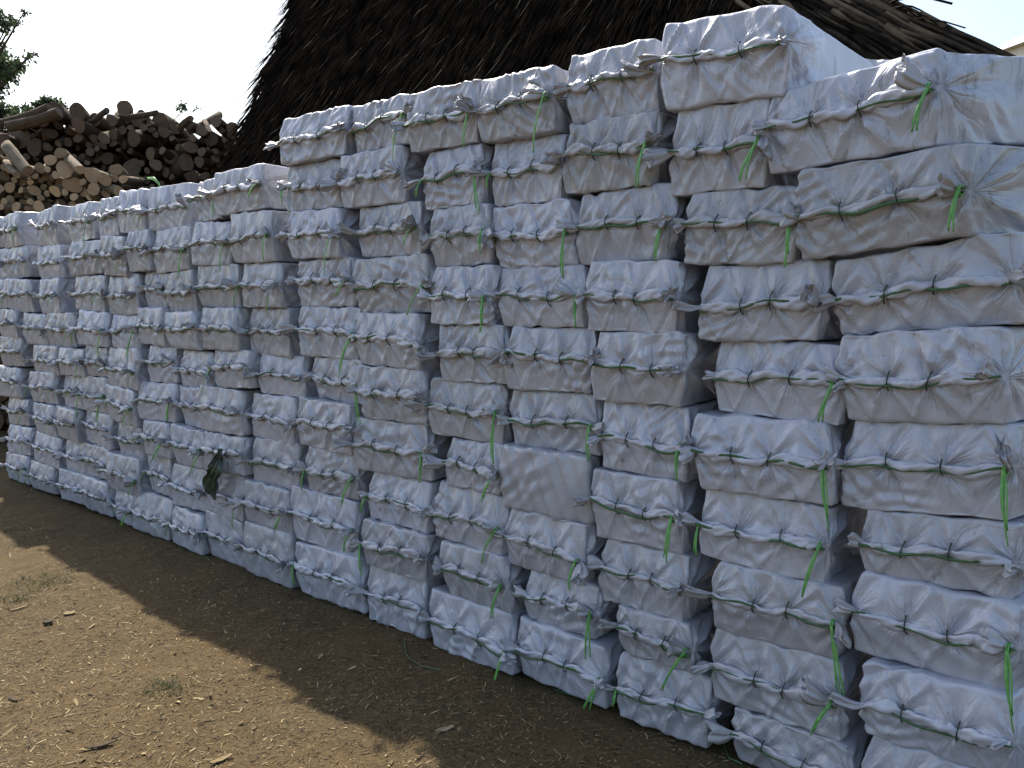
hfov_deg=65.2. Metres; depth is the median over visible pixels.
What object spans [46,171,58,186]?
firewood log
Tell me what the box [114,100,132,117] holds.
firewood log
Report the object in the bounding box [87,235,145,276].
tied sack
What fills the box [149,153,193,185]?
firewood log
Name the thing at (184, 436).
tied sack
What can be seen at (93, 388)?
tied sack
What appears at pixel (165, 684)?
grass tuft
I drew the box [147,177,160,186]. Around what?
twine end
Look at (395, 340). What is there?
tied sack
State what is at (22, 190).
firewood log
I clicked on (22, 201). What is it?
firewood log
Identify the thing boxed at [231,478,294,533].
tied sack
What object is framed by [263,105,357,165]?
tied sack
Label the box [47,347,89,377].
tied sack
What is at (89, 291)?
tied sack
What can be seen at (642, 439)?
tied sack
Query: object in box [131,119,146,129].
firewood log
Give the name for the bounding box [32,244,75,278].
tied sack
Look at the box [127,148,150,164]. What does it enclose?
firewood log
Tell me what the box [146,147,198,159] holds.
firewood log
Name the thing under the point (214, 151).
firewood log
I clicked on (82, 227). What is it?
tied sack
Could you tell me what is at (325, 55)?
thatched hut
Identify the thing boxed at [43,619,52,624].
clod
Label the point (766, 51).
tied sack
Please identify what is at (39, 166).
firewood log
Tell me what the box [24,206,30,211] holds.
firewood log
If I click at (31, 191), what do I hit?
firewood log
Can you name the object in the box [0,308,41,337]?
tied sack
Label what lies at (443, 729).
dead leaf
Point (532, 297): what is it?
tied sack
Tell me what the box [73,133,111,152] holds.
firewood log
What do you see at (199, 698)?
split wood bits
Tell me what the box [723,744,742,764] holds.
twine strand
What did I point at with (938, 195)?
tied sack
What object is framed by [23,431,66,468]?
tied sack
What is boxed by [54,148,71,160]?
firewood log
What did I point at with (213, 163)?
firewood log
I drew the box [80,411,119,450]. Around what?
tied sack
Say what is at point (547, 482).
tied sack
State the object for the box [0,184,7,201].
firewood log
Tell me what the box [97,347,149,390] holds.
tied sack
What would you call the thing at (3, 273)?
tied sack
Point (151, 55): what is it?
sky
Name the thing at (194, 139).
firewood log
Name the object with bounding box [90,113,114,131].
firewood log
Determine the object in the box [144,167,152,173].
firewood log
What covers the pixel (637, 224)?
tied sack
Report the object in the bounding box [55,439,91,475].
tied sack
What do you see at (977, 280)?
tied sack
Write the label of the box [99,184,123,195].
firewood log
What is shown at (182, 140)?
firewood log
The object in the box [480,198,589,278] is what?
tied sack
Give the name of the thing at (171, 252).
tied sack
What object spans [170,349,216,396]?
tied sack
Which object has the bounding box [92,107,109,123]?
firewood log
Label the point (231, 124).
firewood log
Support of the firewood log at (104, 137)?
on the firewood mass at (73, 149)
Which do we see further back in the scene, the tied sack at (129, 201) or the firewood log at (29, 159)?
the firewood log at (29, 159)
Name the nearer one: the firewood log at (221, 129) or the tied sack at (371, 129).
the tied sack at (371, 129)
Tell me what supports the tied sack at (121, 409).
on the tied sack at (127, 445)
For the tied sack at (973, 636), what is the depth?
2.21 m
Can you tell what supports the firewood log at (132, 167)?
on the firewood mass at (73, 149)
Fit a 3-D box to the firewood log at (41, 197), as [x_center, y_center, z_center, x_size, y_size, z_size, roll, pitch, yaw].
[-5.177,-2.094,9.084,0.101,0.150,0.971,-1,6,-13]
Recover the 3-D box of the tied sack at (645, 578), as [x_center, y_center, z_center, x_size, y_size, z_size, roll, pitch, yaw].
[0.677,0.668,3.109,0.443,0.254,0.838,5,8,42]
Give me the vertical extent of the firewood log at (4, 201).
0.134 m
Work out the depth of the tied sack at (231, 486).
4.65 m
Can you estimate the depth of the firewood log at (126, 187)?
9.07 m
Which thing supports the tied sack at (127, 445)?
on the tied sack at (121, 476)
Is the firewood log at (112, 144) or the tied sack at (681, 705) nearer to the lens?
the tied sack at (681, 705)
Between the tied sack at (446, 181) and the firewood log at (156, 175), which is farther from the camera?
the firewood log at (156, 175)
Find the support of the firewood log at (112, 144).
on the firewood mass at (73, 149)
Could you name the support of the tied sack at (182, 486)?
on the tied sack at (185, 520)
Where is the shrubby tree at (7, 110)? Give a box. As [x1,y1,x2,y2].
[0,93,68,133]
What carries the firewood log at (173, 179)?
on the firewood mass at (73, 149)
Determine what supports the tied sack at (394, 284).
on the tied sack at (395, 340)
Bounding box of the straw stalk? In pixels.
[9,603,28,610]
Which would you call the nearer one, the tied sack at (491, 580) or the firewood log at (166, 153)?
the tied sack at (491, 580)
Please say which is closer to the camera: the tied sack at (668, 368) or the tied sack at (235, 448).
the tied sack at (668, 368)
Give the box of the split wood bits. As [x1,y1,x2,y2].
[0,510,725,767]
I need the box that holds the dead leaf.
[435,725,453,731]
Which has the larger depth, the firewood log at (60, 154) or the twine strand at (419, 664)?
the firewood log at (60, 154)
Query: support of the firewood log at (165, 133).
on the firewood mass at (73, 149)
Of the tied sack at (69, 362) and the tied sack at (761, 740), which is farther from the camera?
the tied sack at (69, 362)
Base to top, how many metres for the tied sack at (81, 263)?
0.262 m
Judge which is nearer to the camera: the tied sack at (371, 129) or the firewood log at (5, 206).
the tied sack at (371, 129)
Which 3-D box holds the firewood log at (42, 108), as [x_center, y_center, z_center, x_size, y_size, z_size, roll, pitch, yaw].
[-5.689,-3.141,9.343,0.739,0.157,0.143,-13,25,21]
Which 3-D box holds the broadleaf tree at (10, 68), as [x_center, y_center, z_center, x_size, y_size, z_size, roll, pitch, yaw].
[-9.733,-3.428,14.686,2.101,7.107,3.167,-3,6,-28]
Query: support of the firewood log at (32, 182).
on the firewood mass at (4, 420)
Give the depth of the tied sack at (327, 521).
4.05 m
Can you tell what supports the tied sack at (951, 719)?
on the tied sack at (881, 752)
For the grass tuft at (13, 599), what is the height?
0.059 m
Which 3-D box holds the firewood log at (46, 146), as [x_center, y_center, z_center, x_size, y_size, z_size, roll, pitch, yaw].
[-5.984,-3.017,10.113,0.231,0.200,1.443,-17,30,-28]
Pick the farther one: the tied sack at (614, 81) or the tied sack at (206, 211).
the tied sack at (206, 211)
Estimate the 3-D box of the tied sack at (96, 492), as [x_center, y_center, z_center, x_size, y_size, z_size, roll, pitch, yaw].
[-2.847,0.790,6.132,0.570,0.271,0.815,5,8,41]
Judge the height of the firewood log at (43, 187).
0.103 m
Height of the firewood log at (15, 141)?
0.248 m
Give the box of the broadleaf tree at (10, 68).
[0,8,39,101]
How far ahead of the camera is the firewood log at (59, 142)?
9.63 m
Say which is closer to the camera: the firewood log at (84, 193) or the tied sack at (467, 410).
the tied sack at (467, 410)
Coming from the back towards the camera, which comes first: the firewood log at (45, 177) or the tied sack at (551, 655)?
the firewood log at (45, 177)
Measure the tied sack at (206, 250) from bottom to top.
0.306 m
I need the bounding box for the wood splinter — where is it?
[84,739,116,747]
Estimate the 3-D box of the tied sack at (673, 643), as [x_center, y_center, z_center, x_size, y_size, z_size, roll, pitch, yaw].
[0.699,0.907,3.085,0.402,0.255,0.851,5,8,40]
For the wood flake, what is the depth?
3.95 m
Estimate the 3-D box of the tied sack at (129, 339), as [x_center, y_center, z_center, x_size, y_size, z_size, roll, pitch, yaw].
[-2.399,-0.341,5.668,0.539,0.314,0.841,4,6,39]
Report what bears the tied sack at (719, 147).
on the tied sack at (734, 227)
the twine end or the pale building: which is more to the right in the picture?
the pale building
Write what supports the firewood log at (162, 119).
on the firewood mass at (73, 149)
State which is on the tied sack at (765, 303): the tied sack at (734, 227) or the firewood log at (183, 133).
the tied sack at (734, 227)
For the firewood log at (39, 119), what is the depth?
9.23 m
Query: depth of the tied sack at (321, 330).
3.94 m
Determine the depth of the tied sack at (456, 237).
3.29 m
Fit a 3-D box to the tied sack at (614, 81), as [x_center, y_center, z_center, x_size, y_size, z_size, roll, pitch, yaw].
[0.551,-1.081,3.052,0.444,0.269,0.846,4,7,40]
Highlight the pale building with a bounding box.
[998,34,1023,55]
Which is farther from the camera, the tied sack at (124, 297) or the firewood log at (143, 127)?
the firewood log at (143, 127)
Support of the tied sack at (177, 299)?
on the tied sack at (180, 334)
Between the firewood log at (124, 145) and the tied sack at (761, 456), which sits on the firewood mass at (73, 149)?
the firewood log at (124, 145)
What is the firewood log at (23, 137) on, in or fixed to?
on the firewood mass at (73, 149)
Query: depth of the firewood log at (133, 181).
8.73 m
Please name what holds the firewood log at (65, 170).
on the firewood mass at (4, 420)
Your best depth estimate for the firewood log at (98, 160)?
9.77 m
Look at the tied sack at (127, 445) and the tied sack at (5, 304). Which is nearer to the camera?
the tied sack at (127, 445)
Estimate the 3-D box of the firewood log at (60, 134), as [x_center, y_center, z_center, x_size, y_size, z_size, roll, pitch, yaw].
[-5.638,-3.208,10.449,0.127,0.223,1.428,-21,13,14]
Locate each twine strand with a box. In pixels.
[404,640,441,670]
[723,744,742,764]
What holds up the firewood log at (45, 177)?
on the firewood mass at (4, 420)
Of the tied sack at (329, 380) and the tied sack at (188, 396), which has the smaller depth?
the tied sack at (329, 380)
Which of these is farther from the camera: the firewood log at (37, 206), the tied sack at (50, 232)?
the firewood log at (37, 206)
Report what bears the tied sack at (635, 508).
on the tied sack at (645, 578)
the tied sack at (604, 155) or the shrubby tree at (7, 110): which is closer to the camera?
the tied sack at (604, 155)
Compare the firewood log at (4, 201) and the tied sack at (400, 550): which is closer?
the tied sack at (400, 550)
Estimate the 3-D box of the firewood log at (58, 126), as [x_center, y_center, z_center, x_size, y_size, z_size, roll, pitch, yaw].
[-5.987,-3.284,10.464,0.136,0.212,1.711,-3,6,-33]
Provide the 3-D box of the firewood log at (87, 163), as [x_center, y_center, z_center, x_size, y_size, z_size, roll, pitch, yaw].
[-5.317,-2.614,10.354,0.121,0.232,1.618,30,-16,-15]
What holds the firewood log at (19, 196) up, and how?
on the firewood mass at (4, 420)
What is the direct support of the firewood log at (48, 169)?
on the firewood mass at (4, 420)
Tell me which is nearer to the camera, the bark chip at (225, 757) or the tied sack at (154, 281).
the bark chip at (225, 757)
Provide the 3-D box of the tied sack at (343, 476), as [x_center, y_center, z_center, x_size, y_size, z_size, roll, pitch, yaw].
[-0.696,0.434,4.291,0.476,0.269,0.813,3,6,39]
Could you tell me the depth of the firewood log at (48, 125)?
9.76 m
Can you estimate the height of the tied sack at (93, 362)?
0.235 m
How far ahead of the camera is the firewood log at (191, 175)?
9.60 m
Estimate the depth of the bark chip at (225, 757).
2.68 m
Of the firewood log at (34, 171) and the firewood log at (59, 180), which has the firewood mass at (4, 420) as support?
the firewood log at (59, 180)
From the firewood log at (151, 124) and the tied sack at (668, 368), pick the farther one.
the firewood log at (151, 124)
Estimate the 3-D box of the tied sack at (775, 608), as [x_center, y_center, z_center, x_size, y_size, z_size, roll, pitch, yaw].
[1.018,0.724,2.777,0.545,0.324,0.857,4,7,40]
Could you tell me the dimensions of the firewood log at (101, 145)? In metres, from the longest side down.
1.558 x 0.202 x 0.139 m
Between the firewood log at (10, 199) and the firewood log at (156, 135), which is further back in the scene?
the firewood log at (156, 135)
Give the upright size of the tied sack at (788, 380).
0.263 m
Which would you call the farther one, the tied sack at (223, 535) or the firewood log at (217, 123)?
the firewood log at (217, 123)
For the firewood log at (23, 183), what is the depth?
8.70 m
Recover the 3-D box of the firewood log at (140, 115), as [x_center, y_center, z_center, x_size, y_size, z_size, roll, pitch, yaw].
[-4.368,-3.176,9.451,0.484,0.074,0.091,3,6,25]
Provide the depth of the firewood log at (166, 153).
9.60 m
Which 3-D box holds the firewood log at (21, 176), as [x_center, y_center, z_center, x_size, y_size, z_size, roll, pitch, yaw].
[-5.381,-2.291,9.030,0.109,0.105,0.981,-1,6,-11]
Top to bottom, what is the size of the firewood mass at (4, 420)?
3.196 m
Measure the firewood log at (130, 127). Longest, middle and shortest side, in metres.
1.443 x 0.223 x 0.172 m
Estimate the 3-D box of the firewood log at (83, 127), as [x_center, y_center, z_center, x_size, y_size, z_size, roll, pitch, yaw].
[-5.141,-3.034,10.168,0.169,0.398,1.315,0,5,2]
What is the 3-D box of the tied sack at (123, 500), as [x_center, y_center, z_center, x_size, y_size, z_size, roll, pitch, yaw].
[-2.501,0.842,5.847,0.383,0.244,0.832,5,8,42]
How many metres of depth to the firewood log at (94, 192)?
8.46 m
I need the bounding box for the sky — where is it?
[0,0,1023,138]
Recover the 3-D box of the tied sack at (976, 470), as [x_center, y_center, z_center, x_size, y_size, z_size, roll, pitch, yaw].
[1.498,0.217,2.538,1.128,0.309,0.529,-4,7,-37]
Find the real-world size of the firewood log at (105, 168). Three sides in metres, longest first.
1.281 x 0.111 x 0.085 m
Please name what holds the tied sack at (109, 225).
on the tied sack at (114, 261)
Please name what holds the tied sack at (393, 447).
on the tied sack at (400, 501)
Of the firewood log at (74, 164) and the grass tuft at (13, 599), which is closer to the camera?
the grass tuft at (13, 599)
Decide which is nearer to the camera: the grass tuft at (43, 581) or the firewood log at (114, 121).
the grass tuft at (43, 581)
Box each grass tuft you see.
[0,588,35,604]
[7,570,74,592]
[132,670,194,700]
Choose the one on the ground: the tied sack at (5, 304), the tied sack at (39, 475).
the tied sack at (39, 475)
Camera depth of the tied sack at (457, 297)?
3.29 m
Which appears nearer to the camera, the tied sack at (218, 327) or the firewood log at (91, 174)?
the tied sack at (218, 327)
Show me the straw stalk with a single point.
(19, 607)
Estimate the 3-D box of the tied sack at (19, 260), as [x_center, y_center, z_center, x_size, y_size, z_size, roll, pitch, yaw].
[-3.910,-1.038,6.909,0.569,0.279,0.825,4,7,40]
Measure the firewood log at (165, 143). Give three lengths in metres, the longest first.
1.443 x 0.231 x 0.200 m
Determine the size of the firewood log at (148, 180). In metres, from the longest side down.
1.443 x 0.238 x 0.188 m
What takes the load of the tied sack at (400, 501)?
on the tied sack at (400, 550)
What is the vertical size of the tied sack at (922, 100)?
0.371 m
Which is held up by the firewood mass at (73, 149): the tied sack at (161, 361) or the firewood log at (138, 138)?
the firewood log at (138, 138)
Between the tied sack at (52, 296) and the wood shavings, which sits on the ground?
the wood shavings
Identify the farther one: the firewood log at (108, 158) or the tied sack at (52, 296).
the firewood log at (108, 158)
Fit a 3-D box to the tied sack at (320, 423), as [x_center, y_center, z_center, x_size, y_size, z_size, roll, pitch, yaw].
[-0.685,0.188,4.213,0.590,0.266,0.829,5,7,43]
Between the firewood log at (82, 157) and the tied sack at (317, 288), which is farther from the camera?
the firewood log at (82, 157)
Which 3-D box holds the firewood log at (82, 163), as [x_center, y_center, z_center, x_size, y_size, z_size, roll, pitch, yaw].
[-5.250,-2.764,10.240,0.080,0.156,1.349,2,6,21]
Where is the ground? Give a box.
[0,440,758,767]
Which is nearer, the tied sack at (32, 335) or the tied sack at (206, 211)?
the tied sack at (206, 211)
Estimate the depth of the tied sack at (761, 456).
2.48 m
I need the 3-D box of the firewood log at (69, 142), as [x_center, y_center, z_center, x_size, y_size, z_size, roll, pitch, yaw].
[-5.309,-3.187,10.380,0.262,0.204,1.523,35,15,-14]
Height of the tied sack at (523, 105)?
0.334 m
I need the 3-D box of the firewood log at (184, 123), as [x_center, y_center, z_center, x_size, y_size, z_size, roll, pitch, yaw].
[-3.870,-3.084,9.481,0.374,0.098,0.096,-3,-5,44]
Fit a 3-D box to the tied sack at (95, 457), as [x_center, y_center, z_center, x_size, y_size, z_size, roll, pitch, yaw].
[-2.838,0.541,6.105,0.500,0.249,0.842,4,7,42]
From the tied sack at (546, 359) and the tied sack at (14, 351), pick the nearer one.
the tied sack at (546, 359)
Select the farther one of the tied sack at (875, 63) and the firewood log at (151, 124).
the firewood log at (151, 124)
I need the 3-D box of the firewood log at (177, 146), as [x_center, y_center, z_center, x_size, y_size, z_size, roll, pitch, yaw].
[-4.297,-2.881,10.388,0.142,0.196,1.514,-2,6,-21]
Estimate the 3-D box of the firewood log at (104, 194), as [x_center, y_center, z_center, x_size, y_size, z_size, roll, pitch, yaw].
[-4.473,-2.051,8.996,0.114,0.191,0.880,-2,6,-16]
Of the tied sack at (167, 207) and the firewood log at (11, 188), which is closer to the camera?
the tied sack at (167, 207)
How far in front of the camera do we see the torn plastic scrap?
4.57 m
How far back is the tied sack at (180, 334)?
4.79 m
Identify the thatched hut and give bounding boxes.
[205,0,1015,179]
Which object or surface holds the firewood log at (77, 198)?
on the firewood mass at (4, 420)
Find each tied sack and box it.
[0,211,38,248]
[0,216,4,248]
[0,244,40,278]
[0,248,7,278]
[0,278,41,311]
[0,279,9,308]
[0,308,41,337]
[0,336,33,366]
[0,365,35,397]
[0,397,35,425]
[0,424,37,455]
[0,452,34,484]
[14,312,49,344]
[20,371,64,404]
[21,345,62,375]
[22,460,60,494]
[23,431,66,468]
[24,402,62,437]
[28,205,71,246]
[30,278,78,313]
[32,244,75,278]
[33,312,85,346]
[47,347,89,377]
[47,404,88,442]
[47,467,84,504]
[54,375,84,417]
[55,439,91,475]
[56,201,100,246]
[59,240,109,275]
[64,309,112,355]
[67,275,109,311]
[70,474,115,516]
[72,443,113,479]
[73,376,108,424]
[76,345,108,376]
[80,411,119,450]
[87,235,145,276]
[88,196,127,236]
[91,383,145,427]
[95,450,152,496]
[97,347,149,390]
[98,314,151,360]
[99,273,147,315]
[100,423,147,459]
[106,490,134,527]
[107,188,149,233]
[117,229,155,272]
[120,307,170,346]
[122,490,175,540]
[130,380,184,422]
[130,455,176,497]
[131,420,175,461]
[133,183,198,231]
[134,345,183,383]
[135,271,169,307]
[137,226,198,277]
[152,311,209,350]
[153,269,203,311]
[159,505,210,554]
[160,462,206,511]
[161,422,205,475]
[169,385,200,427]
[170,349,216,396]
[179,263,247,307]
[183,221,243,271]
[184,178,230,221]
[186,430,255,475]
[188,384,260,435]
[189,306,251,350]
[190,509,245,567]
[193,472,253,525]
[196,163,288,216]
[204,349,261,388]
[211,210,311,263]
[227,262,301,314]
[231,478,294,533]
[233,520,300,587]
[235,307,300,357]
[236,437,308,490]
[241,353,318,397]
[244,392,299,445]
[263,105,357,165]
[274,207,362,275]
[276,158,355,213]
[276,306,361,374]
[279,482,370,556]
[285,256,371,307]
[286,396,363,455]
[286,540,370,613]
[292,445,373,506]
[302,357,361,425]
[317,145,428,209]
[332,416,455,482]
[335,201,433,257]
[343,94,412,162]
[343,565,446,638]
[345,253,436,315]
[345,312,439,370]
[347,364,441,426]
[350,517,446,581]
[358,472,446,533]
[391,79,494,154]
[403,143,494,214]
[404,376,514,462]
[414,324,512,383]
[417,264,503,332]
[418,203,499,266]
[418,584,527,680]
[421,437,505,502]
[426,479,511,562]
[432,540,530,618]
[454,65,572,153]
[465,134,582,206]
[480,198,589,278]
[480,264,589,327]
[484,325,616,393]
[494,508,607,590]
[495,389,606,460]
[498,441,602,523]
[500,614,625,710]
[511,570,619,658]
[546,111,677,196]
[553,39,677,124]
[564,183,689,264]
[571,467,705,562]
[574,259,708,332]
[581,330,720,406]
[586,398,718,482]
[586,539,721,620]
[597,604,715,689]
[601,651,737,747]
[636,5,873,113]
[641,98,798,199]
[670,259,843,342]
[673,185,842,267]
[675,409,855,531]
[678,490,866,597]
[680,557,864,695]
[690,628,874,740]
[702,339,854,424]
[705,707,872,767]
[750,48,1023,174]
[779,143,1023,259]
[813,232,1023,334]
[824,326,1023,423]
[825,657,1023,767]
[831,570,1023,732]
[835,420,1023,546]
[844,510,1023,598]
[861,735,973,767]
[866,59,889,66]
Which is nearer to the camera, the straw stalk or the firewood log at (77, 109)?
the straw stalk
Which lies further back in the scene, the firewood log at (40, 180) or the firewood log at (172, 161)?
the firewood log at (172, 161)
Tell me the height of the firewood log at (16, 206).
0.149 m
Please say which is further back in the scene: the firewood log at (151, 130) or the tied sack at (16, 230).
the firewood log at (151, 130)
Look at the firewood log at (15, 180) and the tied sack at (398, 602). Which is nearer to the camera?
the tied sack at (398, 602)
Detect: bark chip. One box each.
[8,694,17,700]
[209,752,233,763]
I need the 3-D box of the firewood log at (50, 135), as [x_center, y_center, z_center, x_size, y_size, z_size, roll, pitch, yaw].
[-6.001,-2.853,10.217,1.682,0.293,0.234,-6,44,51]
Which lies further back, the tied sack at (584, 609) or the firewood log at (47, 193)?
the firewood log at (47, 193)
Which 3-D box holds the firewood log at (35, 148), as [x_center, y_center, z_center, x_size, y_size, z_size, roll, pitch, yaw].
[-5.657,-2.822,10.417,0.208,0.406,1.672,1,5,6]
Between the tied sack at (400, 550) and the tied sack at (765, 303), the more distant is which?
the tied sack at (400, 550)
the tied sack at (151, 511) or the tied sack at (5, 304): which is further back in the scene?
the tied sack at (5, 304)
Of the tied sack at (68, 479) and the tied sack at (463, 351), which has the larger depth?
the tied sack at (68, 479)
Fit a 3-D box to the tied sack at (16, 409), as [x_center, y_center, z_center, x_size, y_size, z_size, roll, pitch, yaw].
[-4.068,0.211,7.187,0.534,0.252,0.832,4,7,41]
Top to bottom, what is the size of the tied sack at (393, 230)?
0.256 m
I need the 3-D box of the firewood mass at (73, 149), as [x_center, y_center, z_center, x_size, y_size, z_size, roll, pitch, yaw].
[-4.742,-1.446,10.626,4.801,3.957,1.853,0,5,0]
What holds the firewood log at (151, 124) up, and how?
on the firewood mass at (73, 149)
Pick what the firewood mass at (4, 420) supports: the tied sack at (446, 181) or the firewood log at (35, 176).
the firewood log at (35, 176)
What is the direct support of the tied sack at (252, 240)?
on the tied sack at (265, 285)
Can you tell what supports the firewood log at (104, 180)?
on the firewood mass at (4, 420)
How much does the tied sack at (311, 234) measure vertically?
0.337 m
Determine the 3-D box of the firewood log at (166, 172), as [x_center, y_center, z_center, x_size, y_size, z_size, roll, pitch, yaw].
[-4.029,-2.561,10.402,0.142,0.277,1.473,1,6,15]
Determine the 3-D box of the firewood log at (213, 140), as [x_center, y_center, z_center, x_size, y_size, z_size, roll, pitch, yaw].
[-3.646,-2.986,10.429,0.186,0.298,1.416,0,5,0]
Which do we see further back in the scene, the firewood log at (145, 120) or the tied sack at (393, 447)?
the firewood log at (145, 120)
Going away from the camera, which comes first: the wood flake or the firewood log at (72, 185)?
the wood flake
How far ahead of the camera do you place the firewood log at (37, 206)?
8.48 m
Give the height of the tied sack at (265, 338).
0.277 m
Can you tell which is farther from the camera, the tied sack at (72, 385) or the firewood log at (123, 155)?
the firewood log at (123, 155)
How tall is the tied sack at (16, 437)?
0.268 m
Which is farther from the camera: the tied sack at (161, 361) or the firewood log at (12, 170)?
the firewood log at (12, 170)
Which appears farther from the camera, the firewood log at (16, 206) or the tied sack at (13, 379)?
the firewood log at (16, 206)
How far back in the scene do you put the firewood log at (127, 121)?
9.80 m
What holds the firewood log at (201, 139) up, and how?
on the firewood mass at (73, 149)
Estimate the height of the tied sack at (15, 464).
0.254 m
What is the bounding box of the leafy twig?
[171,99,205,122]
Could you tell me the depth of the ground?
3.25 m
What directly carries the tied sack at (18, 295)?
on the tied sack at (32, 335)
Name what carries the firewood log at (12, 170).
on the firewood log
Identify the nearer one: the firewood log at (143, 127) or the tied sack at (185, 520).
the tied sack at (185, 520)
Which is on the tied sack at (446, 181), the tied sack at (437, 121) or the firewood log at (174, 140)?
the tied sack at (437, 121)
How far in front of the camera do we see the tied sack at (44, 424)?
6.41 m
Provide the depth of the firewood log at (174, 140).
9.60 m
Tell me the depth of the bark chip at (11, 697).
3.10 m
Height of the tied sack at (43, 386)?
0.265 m
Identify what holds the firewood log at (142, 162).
on the firewood mass at (73, 149)
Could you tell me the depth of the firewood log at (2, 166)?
8.60 m
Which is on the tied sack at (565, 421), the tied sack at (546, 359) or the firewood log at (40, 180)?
the tied sack at (546, 359)
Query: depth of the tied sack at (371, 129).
3.58 m
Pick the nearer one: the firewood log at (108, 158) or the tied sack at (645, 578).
the tied sack at (645, 578)
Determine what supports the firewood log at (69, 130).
on the firewood log at (69, 142)
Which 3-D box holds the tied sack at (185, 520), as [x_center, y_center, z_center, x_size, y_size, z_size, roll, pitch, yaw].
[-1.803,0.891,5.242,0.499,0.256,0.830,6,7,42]
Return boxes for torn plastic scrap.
[202,448,222,499]
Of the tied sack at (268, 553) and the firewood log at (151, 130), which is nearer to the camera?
the tied sack at (268, 553)
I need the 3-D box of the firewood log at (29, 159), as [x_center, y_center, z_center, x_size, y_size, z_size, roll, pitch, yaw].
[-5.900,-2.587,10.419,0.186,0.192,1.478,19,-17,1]
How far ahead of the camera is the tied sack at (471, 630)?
3.38 m
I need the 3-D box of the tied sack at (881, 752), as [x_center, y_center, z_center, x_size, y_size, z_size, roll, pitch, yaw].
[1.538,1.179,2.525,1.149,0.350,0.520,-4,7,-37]
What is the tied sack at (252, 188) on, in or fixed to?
on the tied sack at (252, 240)
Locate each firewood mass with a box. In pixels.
[0,193,118,437]
[30,127,220,174]
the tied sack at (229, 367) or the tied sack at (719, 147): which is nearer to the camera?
the tied sack at (719, 147)
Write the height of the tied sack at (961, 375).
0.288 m
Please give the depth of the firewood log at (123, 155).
9.79 m
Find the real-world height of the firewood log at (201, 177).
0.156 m
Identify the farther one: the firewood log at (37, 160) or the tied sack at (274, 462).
the firewood log at (37, 160)
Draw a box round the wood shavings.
[0,480,749,767]
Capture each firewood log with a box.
[0,103,52,126]
[0,134,32,157]
[0,164,13,176]
[0,171,9,180]
[0,175,22,187]
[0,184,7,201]
[0,204,29,210]
[1,140,32,174]
[1,198,7,203]
[3,159,19,176]
[4,107,62,131]
[4,182,18,201]
[5,195,14,203]
[8,130,54,151]
[11,177,19,182]
[11,202,25,211]
[14,192,26,199]
[16,172,32,179]
[18,187,64,198]
[19,178,41,189]
[19,199,26,203]
[21,185,40,196]
[22,153,35,165]
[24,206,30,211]
[26,164,45,175]
[27,138,84,166]
[27,179,40,184]
[27,196,39,204]
[30,200,43,211]
[32,173,38,180]
[33,156,44,164]
[34,162,45,177]
[35,127,46,139]
[35,130,65,137]
[37,194,57,200]
[38,177,46,183]
[40,121,64,138]
[40,184,48,190]
[42,129,57,159]
[42,142,52,150]
[42,172,49,180]
[44,155,57,170]
[44,166,56,174]
[44,189,50,196]
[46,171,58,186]
[48,102,72,124]
[49,184,73,196]
[52,119,63,130]
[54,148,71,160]
[55,110,101,146]
[55,177,63,184]
[56,161,86,179]
[58,160,98,167]
[62,177,83,192]
[62,189,71,200]
[63,137,79,146]
[63,155,84,173]
[65,124,74,135]
[68,201,76,205]
[69,102,89,120]
[70,193,87,203]
[71,117,127,153]
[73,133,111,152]
[75,145,86,152]
[78,153,147,174]
[79,178,89,187]
[79,187,104,198]
[84,160,91,167]
[84,167,127,190]
[86,142,96,152]
[86,148,100,168]
[87,182,102,201]
[89,134,132,158]
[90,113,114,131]
[90,141,106,149]
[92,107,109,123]
[94,146,108,165]
[94,153,106,165]
[97,174,112,186]
[98,129,115,143]
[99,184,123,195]
[100,152,125,165]
[101,165,109,171]
[101,189,114,197]
[106,114,138,131]
[108,129,145,155]
[108,140,116,150]
[109,164,129,184]
[111,174,125,190]
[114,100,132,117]
[116,125,134,157]
[116,148,130,161]
[118,115,137,128]
[119,175,146,185]
[120,140,148,149]
[122,158,145,176]
[122,184,150,189]
[125,110,158,118]
[127,125,135,130]
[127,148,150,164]
[128,128,184,146]
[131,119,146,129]
[137,110,151,123]
[139,159,146,166]
[140,124,150,133]
[143,174,157,183]
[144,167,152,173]
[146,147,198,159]
[147,120,157,130]
[147,135,197,167]
[148,127,171,144]
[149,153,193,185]
[149,159,164,182]
[151,172,166,178]
[152,112,178,131]
[153,132,163,140]
[157,111,222,147]
[158,126,176,146]
[159,140,197,166]
[159,147,198,171]
[161,167,184,181]
[164,150,179,166]
[169,136,181,144]
[169,174,177,183]
[170,121,189,138]
[175,144,181,152]
[177,115,193,131]
[177,138,189,143]
[182,172,209,183]
[183,168,198,182]
[185,121,221,136]
[190,134,208,148]
[194,156,224,167]
[196,124,209,138]
[197,147,222,159]
[198,155,218,173]
[199,137,208,147]
[202,119,220,167]
[204,131,232,151]
[210,116,226,136]
[212,148,218,154]
[219,127,233,144]
[221,122,237,137]
[222,138,232,146]
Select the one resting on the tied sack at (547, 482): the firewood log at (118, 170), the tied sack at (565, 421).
the tied sack at (565, 421)
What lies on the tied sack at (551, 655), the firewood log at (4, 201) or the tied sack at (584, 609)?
the tied sack at (584, 609)
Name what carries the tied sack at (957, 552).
on the tied sack at (973, 636)
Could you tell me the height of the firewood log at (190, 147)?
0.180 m
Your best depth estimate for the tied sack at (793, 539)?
2.51 m
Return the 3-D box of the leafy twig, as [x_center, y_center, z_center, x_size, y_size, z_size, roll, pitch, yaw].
[-3.974,-3.346,9.826,0.444,0.267,0.165,0,5,0]
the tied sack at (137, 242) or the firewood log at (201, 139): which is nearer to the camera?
the tied sack at (137, 242)

